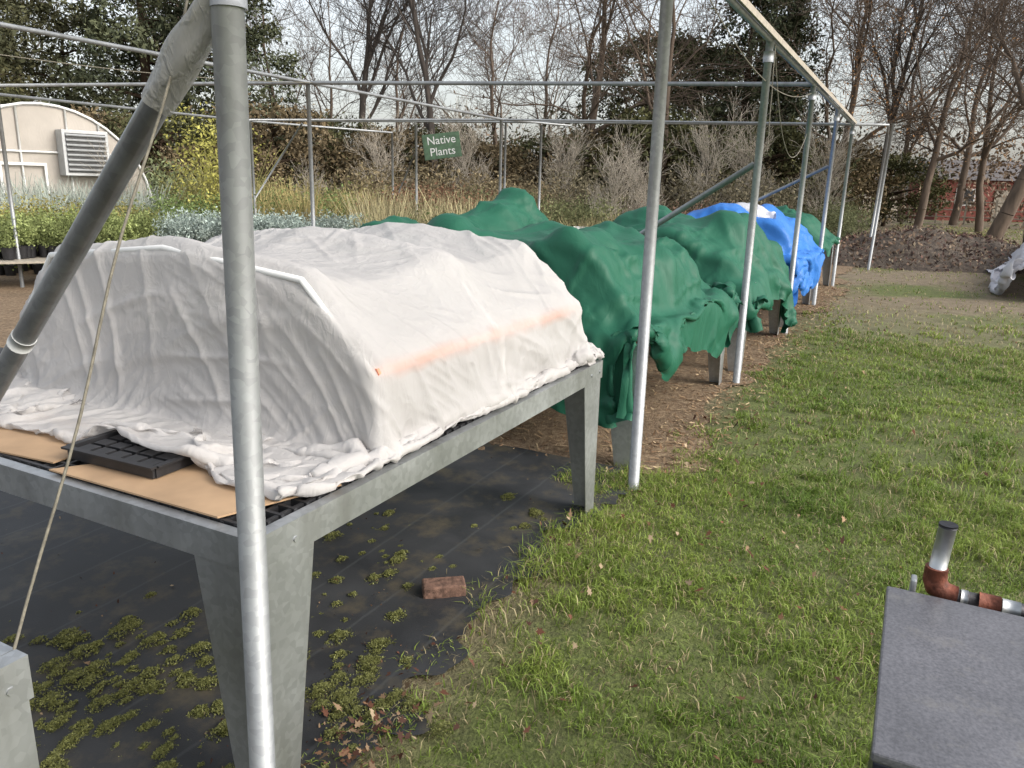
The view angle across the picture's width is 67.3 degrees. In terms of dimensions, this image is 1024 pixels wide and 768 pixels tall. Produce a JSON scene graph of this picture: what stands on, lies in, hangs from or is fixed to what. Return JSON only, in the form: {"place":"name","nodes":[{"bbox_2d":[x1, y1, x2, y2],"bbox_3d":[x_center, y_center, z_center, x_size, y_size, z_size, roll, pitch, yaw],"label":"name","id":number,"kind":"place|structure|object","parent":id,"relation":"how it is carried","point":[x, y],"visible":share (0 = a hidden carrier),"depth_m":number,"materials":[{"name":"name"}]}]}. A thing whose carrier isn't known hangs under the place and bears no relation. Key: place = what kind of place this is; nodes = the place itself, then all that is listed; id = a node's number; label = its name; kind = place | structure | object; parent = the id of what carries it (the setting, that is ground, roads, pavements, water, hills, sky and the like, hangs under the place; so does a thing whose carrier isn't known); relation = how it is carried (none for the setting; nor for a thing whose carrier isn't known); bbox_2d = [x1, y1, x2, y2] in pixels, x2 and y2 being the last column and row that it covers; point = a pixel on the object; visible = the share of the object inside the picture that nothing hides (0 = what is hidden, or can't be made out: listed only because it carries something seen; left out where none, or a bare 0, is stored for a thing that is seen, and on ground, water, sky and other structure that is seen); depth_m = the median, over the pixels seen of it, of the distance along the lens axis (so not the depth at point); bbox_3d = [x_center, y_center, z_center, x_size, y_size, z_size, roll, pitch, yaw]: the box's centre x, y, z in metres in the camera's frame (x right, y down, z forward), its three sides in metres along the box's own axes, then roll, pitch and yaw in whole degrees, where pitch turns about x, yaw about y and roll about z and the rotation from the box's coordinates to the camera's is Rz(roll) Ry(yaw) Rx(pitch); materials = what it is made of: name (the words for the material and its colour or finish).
{"place":"outdoors","nodes":[
{"label":"outdoors","id":0,"kind":"place"},
{"bbox_2d":[0,265,853,486],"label":"bark mulch path","id":1,"kind":"structure","parent":0,"point":[14,296],"depth_m":5.92,"materials":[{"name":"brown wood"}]},
{"bbox_2d":[0,256,46,263],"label":"nursery table","id":2,"kind":"object","parent":1,"relation":"on","point":[37,259],"depth_m":10.67,"materials":[{"name":"brown wood"}]},
{"bbox_2d":[585,113,651,222],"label":"bare shrub","id":3,"kind":"object","parent":1,"relation":"on","point":[612,185],"visible":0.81,"depth_m":18.23,"materials":[{"name":"plant"}]},
{"bbox_2d":[611,135,679,212],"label":"bare shrub","id":4,"kind":"object","parent":1,"relation":"on","point":[642,197],"visible":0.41,"depth_m":21.12,"materials":[{"name":"plant"}]},
{"bbox_2d":[611,337,724,468],"bbox_3d":[0.449,-0.252,5.799,1.808,0.796,2.370,9,16,26],"label":"nursery bench","id":5,"kind":"object","parent":1,"relation":"on","point":[621,437],"visible":0.03,"depth_m":4.49,"materials":[{"name":"grey metal"}]},
{"bbox_2d":[427,213,742,428],"bbox_3d":[0.426,-0.543,5.688,2.112,1.409,2.688,9,16,26],"label":"green tarp","id":6,"kind":"object","parent":5,"relation":"on","point":[597,269],"visible":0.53,"depth_m":4.67,"materials":[{"name":"green fabric"}]},
{"bbox_2d":[727,282,781,371],"bbox_3d":[1.766,-0.832,8.161,1.808,0.796,2.200,9,16,26],"label":"nursery bench","id":7,"kind":"object","parent":1,"relation":"on","point":[774,318],"visible":0.05,"depth_m":8.64,"materials":[{"name":"grey metal"}]},
{"bbox_2d":[613,205,797,332],"bbox_3d":[1.841,-1.160,8.077,2.088,1.370,2.497,9,16,26],"label":"green tarp","id":8,"kind":"object","parent":7,"relation":"on","point":[713,244],"visible":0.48,"depth_m":7.28,"materials":[{"name":"green fabric"}]},
{"bbox_2d":[779,289,810,326],"bbox_3d":[3.020,-1.410,10.510,1.808,0.796,2.350,9,16,26],"label":"nursery bench","id":9,"kind":"object","parent":1,"relation":"on","point":[806,298],"visible":0.02,"depth_m":11.20,"materials":[{"name":"grey metal"}]},
{"bbox_2d":[687,203,824,306],"bbox_3d":[3.025,-1.753,10.364,2.134,1.342,2.763,9,16,26],"label":"blue tarp","id":10,"kind":"object","parent":9,"relation":"on","point":[810,257],"visible":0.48,"depth_m":9.70,"materials":[{"name":"blue plastic"}]},
{"bbox_2d":[735,202,775,218],"bbox_3d":[3.164,-1.746,10.448,1.144,1.404,1.243,9,16,26],"label":"white sheet","id":11,"kind":"object","parent":10,"relation":"on","point":[762,212],"visible":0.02,"depth_m":10.02,"materials":[{"name":"white fabric"}]},
{"bbox_2d":[810,244,834,300],"bbox_3d":[4.274,-1.989,12.859,1.808,0.796,2.300,9,16,26],"label":"nursery bench","id":12,"kind":"object","parent":1,"relation":"on","point":[826,267],"visible":0.03,"depth_m":13.49,"materials":[{"name":"grey metal"}]},
{"bbox_2d":[776,205,840,256],"bbox_3d":[4.281,-2.438,12.794,2.042,1.042,2.720,9,16,26],"label":"green tarp","id":13,"kind":"object","parent":12,"relation":"on","point":[811,223],"visible":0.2,"depth_m":12.23,"materials":[{"name":"green fabric"}]},
{"bbox_3d":[-0.607,-1.211,9.392,2.308,0.796,2.500,9,16,26],"label":"nursery bench","id":14,"kind":"object","parent":1,"relation":"on","visible":0},
{"bbox_2d":[360,215,417,227],"bbox_3d":[-1.434,-1.641,9.258,1.056,0.771,1.471,9,16,26],"label":"green tarp","id":15,"kind":"object","parent":14,"relation":"on","point":[397,219],"visible":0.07,"depth_m":9.08,"materials":[{"name":"green fabric"}]},
{"bbox_2d":[451,187,548,230],"bbox_3d":[-0.189,-1.568,8.819,1.335,1.346,2.189,9,16,26],"label":"green tarp","id":16,"kind":"object","parent":14,"relation":"on","point":[510,209],"visible":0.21,"depth_m":8.38,"materials":[{"name":"green fabric"}]},
{"bbox_2d":[0,0,1023,194],"label":"sky","id":17,"kind":"structure","parent":0,"point":[450,98],"materials":[{"name":"white"}]},
{"bbox_2d":[301,183,1023,767],"bbox_3d":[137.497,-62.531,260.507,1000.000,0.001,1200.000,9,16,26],"label":"ground","id":18,"kind":"structure","parent":0,"point":[467,735],"depth_m":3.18,"materials":[{"name":"green plant"}]},
{"bbox_2d":[0,80,42,105],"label":"evergreen shrub","id":19,"kind":"object","parent":18,"relation":"on","point":[7,90],"visible":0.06,"depth_m":26.86,"materials":[{"name":"green plant"}]},
{"bbox_2d":[4,0,106,101],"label":"bare tree","id":20,"kind":"object","parent":18,"relation":"on","point":[43,35],"visible":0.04,"depth_m":40.55,"materials":[{"name":"brown plant"}]},
{"bbox_2d":[0,0,114,111],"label":"evergreen oak","id":21,"kind":"object","parent":18,"relation":"on","point":[42,6],"visible":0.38,"depth_m":31.14,"materials":[{"name":"green plant"}]},
{"bbox_2d":[0,102,153,211],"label":"hoop greenhouse","id":22,"kind":"object","parent":18,"relation":"on","point":[45,140],"visible":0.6,"depth_m":17.34,"materials":[{"name":"white paint"}]},
{"bbox_2d":[0,0,178,145],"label":"evergreen oak","id":23,"kind":"object","parent":18,"relation":"on","point":[44,17],"visible":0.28,"depth_m":34.61,"materials":[{"name":"green plant"}]},
{"bbox_2d":[38,100,180,190],"bbox_3d":[-16.724,-8.887,30.570,6.942,4.558,6.513,-4,15,-20],"label":"dormant shrub","id":24,"kind":"object","parent":18,"relation":"on","point":[92,115],"visible":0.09,"depth_m":29.44,"materials":[{"name":"brown plant"}]},
{"bbox_2d":[82,137,158,204],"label":"bare shrub","id":25,"kind":"object","parent":18,"relation":"on","point":[104,150],"visible":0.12,"depth_m":17.69,"materials":[{"name":"brown plant"}]},
{"bbox_2d":[36,0,215,179],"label":"conifer tree","id":26,"kind":"object","parent":18,"relation":"on","point":[144,61],"visible":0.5,"depth_m":30.81,"materials":[{"name":"green plant"}]},
{"bbox_2d":[61,0,254,141],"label":"bare tree","id":27,"kind":"object","parent":18,"relation":"on","point":[138,25],"visible":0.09,"depth_m":36.01,"materials":[{"name":"brown plant"}]},
{"bbox_2d":[93,106,259,189],"bbox_3d":[-13.463,-8.473,29.073,7.338,4.426,7.044,4,15,8],"label":"evergreen shrub","id":28,"kind":"object","parent":18,"relation":"on","point":[161,139],"visible":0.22,"depth_m":27.94,"materials":[{"name":"green plant"}]},
{"bbox_2d":[150,99,287,214],"bbox_3d":[-7.124,-5.414,18.901,2.967,3.928,3.362,-12,20,-41],"label":"bamboo clump","id":29,"kind":"object","parent":18,"relation":"on","point":[207,170],"visible":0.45,"depth_m":18.51,"materials":[{"name":"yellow plant"}]},
{"bbox_2d":[147,134,304,190],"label":"dormant shrub","id":30,"kind":"object","parent":18,"relation":"on","point":[257,168],"visible":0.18,"depth_m":27.59,"materials":[{"name":"brown plant"}]},
{"bbox_2d":[141,0,313,192],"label":"conifer tree","id":31,"kind":"object","parent":18,"relation":"on","point":[253,33],"visible":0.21,"depth_m":31.32,"materials":[{"name":"green plant"}]},
{"bbox_2d":[167,90,371,194],"bbox_3d":[-9.630,-9.111,31.273,7.164,5.013,7.636,-10,19,-38],"label":"dormant shrub","id":32,"kind":"object","parent":18,"relation":"on","point":[298,144],"visible":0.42,"depth_m":30.30,"materials":[{"name":"brown plant"}]},
{"bbox_2d":[192,0,378,175],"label":"bare tree","id":33,"kind":"object","parent":18,"relation":"on","point":[263,45],"visible":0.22,"depth_m":41.22,"materials":[{"name":"brown plant"}]},
{"bbox_2d":[208,0,404,189],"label":"bare tree","id":34,"kind":"object","parent":18,"relation":"on","point":[329,78],"visible":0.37,"depth_m":48.02,"materials":[{"name":"brown plant"}]},
{"bbox_2d":[286,155,333,202],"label":"bare shrub","id":35,"kind":"object","parent":18,"relation":"on","point":[305,183],"visible":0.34,"depth_m":19.58,"materials":[{"name":"brown plant"}]},
{"bbox_2d":[0,347,628,767],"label":"weed fabric","id":36,"kind":"object","parent":18,"relation":"on","point":[442,511],"visible":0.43,"depth_m":3.01,"materials":[{"name":"black fabric"}]},
{"bbox_2d":[0,642,39,767],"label":"nursery bench","id":37,"kind":"object","parent":36,"relation":"on","point":[18,748],"visible":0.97,"depth_m":1.33,"materials":[{"name":"grey metal"}]},
{"bbox_2d":[1,492,552,767],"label":"moss","id":38,"kind":"object","parent":36,"relation":"on","point":[150,685],"visible":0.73,"depth_m":2.47,"materials":[{"name":"green plant"}]},
{"bbox_2d":[2,457,573,767],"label":"leaf crumbs","id":39,"kind":"object","parent":36,"relation":"on","point":[211,760],"visible":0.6,"depth_m":2.45,"materials":[{"name":"brown"}]},
{"bbox_2d":[0,359,602,767],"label":"nursery bench","id":40,"kind":"object","parent":36,"relation":"on","point":[297,527],"visible":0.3,"depth_m":1.98,"materials":[{"name":"grey metal"}]},
{"bbox_2d":[0,427,68,463],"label":"cardboard sheet","id":41,"kind":"object","parent":40,"relation":"on","point":[44,447],"visible":0.4,"depth_m":2.32,"materials":[{"name":"beige cardboard"}]},
{"bbox_2d":[49,464,340,518],"bbox_3d":[-0.861,0.261,2.090,0.651,0.005,0.556,-8,17,-33],"label":"cardboard sheet","id":42,"kind":"object","parent":40,"relation":"on","point":[195,488],"visible":0.47,"depth_m":2.03,"materials":[{"name":"beige cardboard"}]},
{"bbox_2d":[61,430,194,478],"bbox_3d":[-1.083,0.198,2.215,0.372,0.037,0.202,8,16,24],"label":"seed tray","id":43,"kind":"object","parent":42,"relation":"on","point":[114,449],"visible":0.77,"depth_m":2.16,"materials":[{"name":"black plastic"}]},
{"bbox_2d":[28,245,381,375],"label":"cover hoops","id":44,"kind":"object","parent":40,"relation":"on","point":[309,290],"visible":0.23,"depth_m":2.33,"materials":[{"name":"white paint"}]},
{"bbox_2d":[0,222,603,500],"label":"white frost cloth","id":45,"kind":"object","parent":40,"relation":"on","point":[442,329],"visible":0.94,"depth_m":2.55,"materials":[{"name":"fabric"}]},
{"bbox_2d":[422,576,465,598],"bbox_3d":[-0.272,0.812,3.064,0.170,0.055,0.085,-1,15,-11],"label":"brick","id":46,"kind":"object","parent":36,"relation":"on","point":[443,587],"visible":1,"depth_m":3.03,"materials":[{"name":"brown brick"}]},
{"bbox_2d":[259,106,413,195],"bbox_3d":[-8.245,-10.227,35.370,7.826,4.917,8.153,-1,15,-10],"label":"evergreen shrub","id":47,"kind":"object","parent":18,"relation":"on","point":[337,134],"visible":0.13,"depth_m":34.02,"materials":[{"name":"green plant"}]},
{"bbox_2d":[266,0,485,176],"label":"bare tree","id":48,"kind":"object","parent":18,"relation":"on","point":[370,49],"visible":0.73,"depth_m":34.94,"materials":[{"name":"brown plant"}]},
{"bbox_2d":[343,103,423,193],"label":"bare shrub","id":49,"kind":"object","parent":18,"relation":"on","point":[375,146],"visible":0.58,"depth_m":24.85,"materials":[{"name":"brown plant"}]},
{"bbox_2d":[314,123,457,193],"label":"dormant shrub","id":50,"kind":"object","parent":18,"relation":"on","point":[420,150],"visible":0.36,"depth_m":33.02,"materials":[{"name":"brown plant"}]},
{"bbox_2d":[316,0,481,179],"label":"bare tree","id":51,"kind":"object","parent":18,"relation":"on","point":[406,94],"visible":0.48,"depth_m":46.21,"materials":[{"name":"brown plant"}]},
{"bbox_2d":[285,0,532,188],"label":"bare tree","id":52,"kind":"object","parent":18,"relation":"on","point":[424,65],"visible":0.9,"depth_m":33.77,"materials":[{"name":"brown plant"}]},
{"bbox_2d":[0,231,856,275],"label":"plant pots","id":53,"kind":"object","parent":18,"relation":"on","point":[26,251],"visible":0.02,"depth_m":11.08,"materials":[{"name":"black plastic"}]},
{"bbox_2d":[370,118,519,197],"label":"shrub","id":54,"kind":"object","parent":18,"relation":"on","point":[436,132],"visible":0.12,"depth_m":36.10,"materials":[{"name":"brown plant"}]},
{"bbox_2d":[0,140,889,270],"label":"nursery plants","id":55,"kind":"object","parent":18,"relation":"on","point":[49,219],"visible":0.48,"depth_m":16.65,"materials":[{"name":"green plant"}]},
{"bbox_2d":[0,0,894,767],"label":"greenhouse frame","id":56,"kind":"object","parent":18,"relation":"on","point":[198,32],"visible":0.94,"depth_m":1.77,"materials":[{"name":"grey metal"}]},
{"bbox_2d":[13,0,188,649],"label":"hanging rope","id":57,"kind":"object","parent":56,"relation":"hanging from","point":[91,365],"visible":0.92,"depth_m":1.40,"materials":[{"name":"beige fabric"}]},
{"bbox_2d":[421,121,461,160],"bbox_3d":[-1.631,-5.630,17.678,0.860,0.860,0.033,-9,16,-6],"label":"native plants sign","id":58,"kind":"object","parent":56,"relation":"hanging from","point":[442,145],"visible":1,"depth_m":17.71,"materials":[{"name":"wood"}]},
{"bbox_2d":[422,88,493,195],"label":"bare shrub","id":59,"kind":"object","parent":18,"relation":"on","point":[465,149],"visible":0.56,"depth_m":27.53,"materials":[{"name":"brown plant"}]},
{"bbox_2d":[357,0,586,188],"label":"bare tree","id":60,"kind":"object","parent":18,"relation":"on","point":[490,59],"visible":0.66,"depth_m":49.35,"materials":[{"name":"brown plant"}]},
{"bbox_2d":[430,137,546,197],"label":"dormant shrub","id":61,"kind":"object","parent":18,"relation":"on","point":[510,157],"visible":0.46,"depth_m":34.31,"materials":[{"name":"brown plant"}]},
{"bbox_2d":[462,0,618,194],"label":"bare tree","id":62,"kind":"object","parent":18,"relation":"on","point":[546,76],"visible":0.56,"depth_m":43.47,"materials":[{"name":"brown plant"}]},
{"bbox_2d":[475,127,606,197],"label":"shrub","id":63,"kind":"object","parent":18,"relation":"on","point":[528,145],"visible":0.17,"depth_m":37.44,"materials":[{"name":"brown plant"}]},
{"bbox_2d":[84,282,1023,767],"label":"fallen leaves","id":64,"kind":"object","parent":18,"relation":"on","point":[408,734],"visible":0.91,"depth_m":2.47,"materials":[{"name":"brown plant"}]},
{"bbox_2d":[528,107,609,200],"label":"bare shrub","id":65,"kind":"object","parent":18,"relation":"on","point":[573,154],"visible":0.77,"depth_m":28.25,"materials":[{"name":"plant"}]},
{"bbox_2d":[122,89,1023,228],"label":"distant tree line","id":66,"kind":"object","parent":18,"relation":"on","point":[1008,174],"visible":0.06,"depth_m":44.71,"materials":[{"name":"brown plant"}]},
{"bbox_2d":[525,125,672,209],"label":"dormant shrub","id":67,"kind":"object","parent":18,"relation":"on","point":[596,136],"visible":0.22,"depth_m":33.35,"materials":[{"name":"brown plant"}]},
{"bbox_2d":[485,0,747,202],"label":"bare tree","id":68,"kind":"object","parent":18,"relation":"on","point":[648,59],"visible":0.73,"depth_m":31.53,"materials":[{"name":"brown plant"}]},
{"bbox_2d":[448,0,814,202],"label":"bare tree","id":69,"kind":"object","parent":18,"relation":"on","point":[592,114],"visible":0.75,"depth_m":32.45,"materials":[{"name":"brown plant"}]},
{"bbox_2d":[533,23,758,201],"bbox_3d":[6.929,-13.303,39.234,11.492,9.571,11.102,-1,15,-10],"label":"evergreen oak","id":70,"kind":"object","parent":18,"relation":"on","point":[686,56],"visible":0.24,"depth_m":37.29,"materials":[{"name":"green plant"}]},
{"bbox_2d":[544,100,755,210],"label":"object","id":71,"kind":"object","parent":18,"relation":"on","point":[649,116],"visible":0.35,"depth_m":30.85,"materials":[{"name":"brown plant"}]},
{"bbox_2d":[606,28,774,213],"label":"evergreen oak","id":72,"kind":"object","parent":18,"relation":"on","point":[722,50],"visible":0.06,"depth_m":44.38,"materials":[{"name":"green plant"}]},
{"bbox_2d":[623,126,783,205],"bbox_3d":[8.363,-9.122,33.893,6.942,4.558,6.513,-5,16,-24],"label":"dormant shrub","id":73,"kind":"object","parent":18,"relation":"on","point":[666,174],"visible":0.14,"depth_m":32.49,"materials":[{"name":"brown plant"}]},
{"bbox_2d":[662,91,756,208],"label":"bare shrub","id":74,"kind":"object","parent":18,"relation":"on","point":[703,154],"visible":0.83,"depth_m":26.40,"materials":[{"name":"plant"}]},
{"bbox_2d":[642,0,815,195],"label":"conifer tree","id":75,"kind":"object","parent":18,"relation":"on","point":[764,12],"visible":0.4,"depth_m":35.15,"materials":[{"name":"green plant"}]},
{"bbox_2d":[716,105,779,202],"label":"bare shrub","id":76,"kind":"object","parent":18,"relation":"on","point":[741,153],"visible":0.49,"depth_m":26.52,"materials":[{"name":"plant"}]},
{"bbox_2d":[677,110,869,215],"bbox_3d":[11.035,-9.155,33.100,8.153,4.917,7.826,2,15,4],"label":"evergreen shrub","id":77,"kind":"object","parent":18,"relation":"on","point":[794,135],"visible":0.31,"depth_m":31.61,"materials":[{"name":"green plant"}]},
{"bbox_2d":[718,0,857,202],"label":"conifer tree","id":78,"kind":"object","parent":18,"relation":"on","point":[800,25],"visible":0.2,"depth_m":36.32,"materials":[{"name":"green plant"}]},
{"bbox_2d":[763,134,905,222],"bbox_3d":[13.771,-8.969,34.244,6.187,4.330,6.595,-12,20,-42],"label":"dormant shrub","id":79,"kind":"object","parent":18,"relation":"on","point":[864,170],"visible":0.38,"depth_m":32.74,"materials":[{"name":"brown plant"}]},
{"bbox_2d":[788,106,880,220],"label":"bare shrub","id":80,"kind":"object","parent":18,"relation":"on","point":[840,152],"visible":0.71,"depth_m":26.51,"materials":[{"name":"plant"}]},
{"bbox_2d":[724,0,1023,228],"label":"bare tree","id":81,"kind":"object","parent":18,"relation":"on","point":[858,37],"visible":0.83,"depth_m":30.99,"materials":[{"name":"brown plant"}]},
{"bbox_2d":[794,0,1023,174],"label":"autumn foliage","id":82,"kind":"object","parent":81,"relation":"attached to","point":[916,90],"visible":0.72,"depth_m":30.70,"materials":[{"name":"brown plant"}]},
{"bbox_2d":[851,146,954,226],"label":"evergreen shrub","id":83,"kind":"object","parent":18,"relation":"on","point":[903,167],"visible":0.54,"depth_m":37.53,"materials":[{"name":"green plant"}]},
{"bbox_2d":[799,0,1019,226],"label":"bare tree","id":84,"kind":"object","parent":18,"relation":"on","point":[907,58],"visible":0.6,"depth_m":34.00,"materials":[{"name":"brown plant"}]},
{"bbox_2d":[814,197,1023,225],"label":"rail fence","id":85,"kind":"object","parent":18,"relation":"on","point":[966,210],"visible":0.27,"depth_m":43.92,"materials":[{"name":"brown wood"}]},
{"bbox_2d":[816,0,1023,228],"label":"bare tree","id":86,"kind":"object","parent":18,"relation":"on","point":[923,201],"visible":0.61,"depth_m":31.85,"materials":[{"name":"brown plant"}]},
{"bbox_2d":[832,225,1023,273],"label":"leaf compost pile","id":87,"kind":"object","parent":18,"relation":"on","point":[933,249],"visible":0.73,"depth_m":17.44,"materials":[{"name":"brown"}]},
{"bbox_2d":[837,0,1022,221],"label":"bare tree","id":88,"kind":"object","parent":18,"relation":"on","point":[911,148],"visible":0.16,"depth_m":42.86,"materials":[{"name":"brown plant"}]},
{"bbox_2d":[855,0,1023,224],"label":"bare tree","id":89,"kind":"object","parent":18,"relation":"on","point":[955,213],"visible":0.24,"depth_m":41.90,"materials":[{"name":"brown plant"}]},
{"bbox_2d":[868,586,1023,767],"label":"metal cabinet","id":90,"kind":"object","parent":18,"relation":"on","point":[950,688],"visible":1,"depth_m":1.31,"materials":[{"name":"grey metal"}]},
{"bbox_2d":[879,0,1023,231],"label":"bare tree","id":91,"kind":"object","parent":18,"relation":"on","point":[979,221],"visible":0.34,"depth_m":34.05,"materials":[{"name":"brown plant"}]},
{"bbox_2d":[894,520,1023,616],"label":"water pipe","id":92,"kind":"object","parent":18,"relation":"on","point":[935,578],"visible":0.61,"depth_m":1.62,"materials":[{"name":"silver metal"}]},
{"bbox_2d":[905,159,1023,221],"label":"red shed","id":93,"kind":"structure","parent":18,"relation":"on","point":[999,199],"depth_m":50.49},
{"bbox_2d":[963,190,973,204],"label":"window","id":94,"kind":"structure","parent":93,"relation":"in","point":[967,191],"depth_m":50.22,"materials":[{"name":"grey glass"}]},
{"bbox_2d":[990,190,1008,220],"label":"door","id":95,"kind":"structure","parent":93,"relation":"in","point":[1000,199],"depth_m":50.29,"materials":[{"name":"white wood"}]},
{"bbox_2d":[910,0,1023,239],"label":"oak tree","id":96,"kind":"object","parent":18,"relation":"on","point":[1002,221],"visible":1,"depth_m":25.34,"materials":[{"name":"brown plant"}]},
{"bbox_2d":[917,1,1022,105],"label":"bare tree","id":97,"kind":"object","parent":18,"relation":"on","point":[985,63],"visible":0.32,"depth_m":33.19,"materials":[{"name":"brown plant"}]},
{"bbox_2d":[981,1,1023,134],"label":"bare tree","id":98,"kind":"object","parent":18,"relation":"on","point":[1015,88],"visible":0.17,"depth_m":41.13,"materials":[{"name":"brown plant"}]},
{"bbox_2d":[986,243,1023,294],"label":"white row cover","id":99,"kind":"object","parent":18,"relation":"on","point":[1002,276],"visible":0.9,"depth_m":12.52,"materials":[{"name":"white fabric"}]}
]}

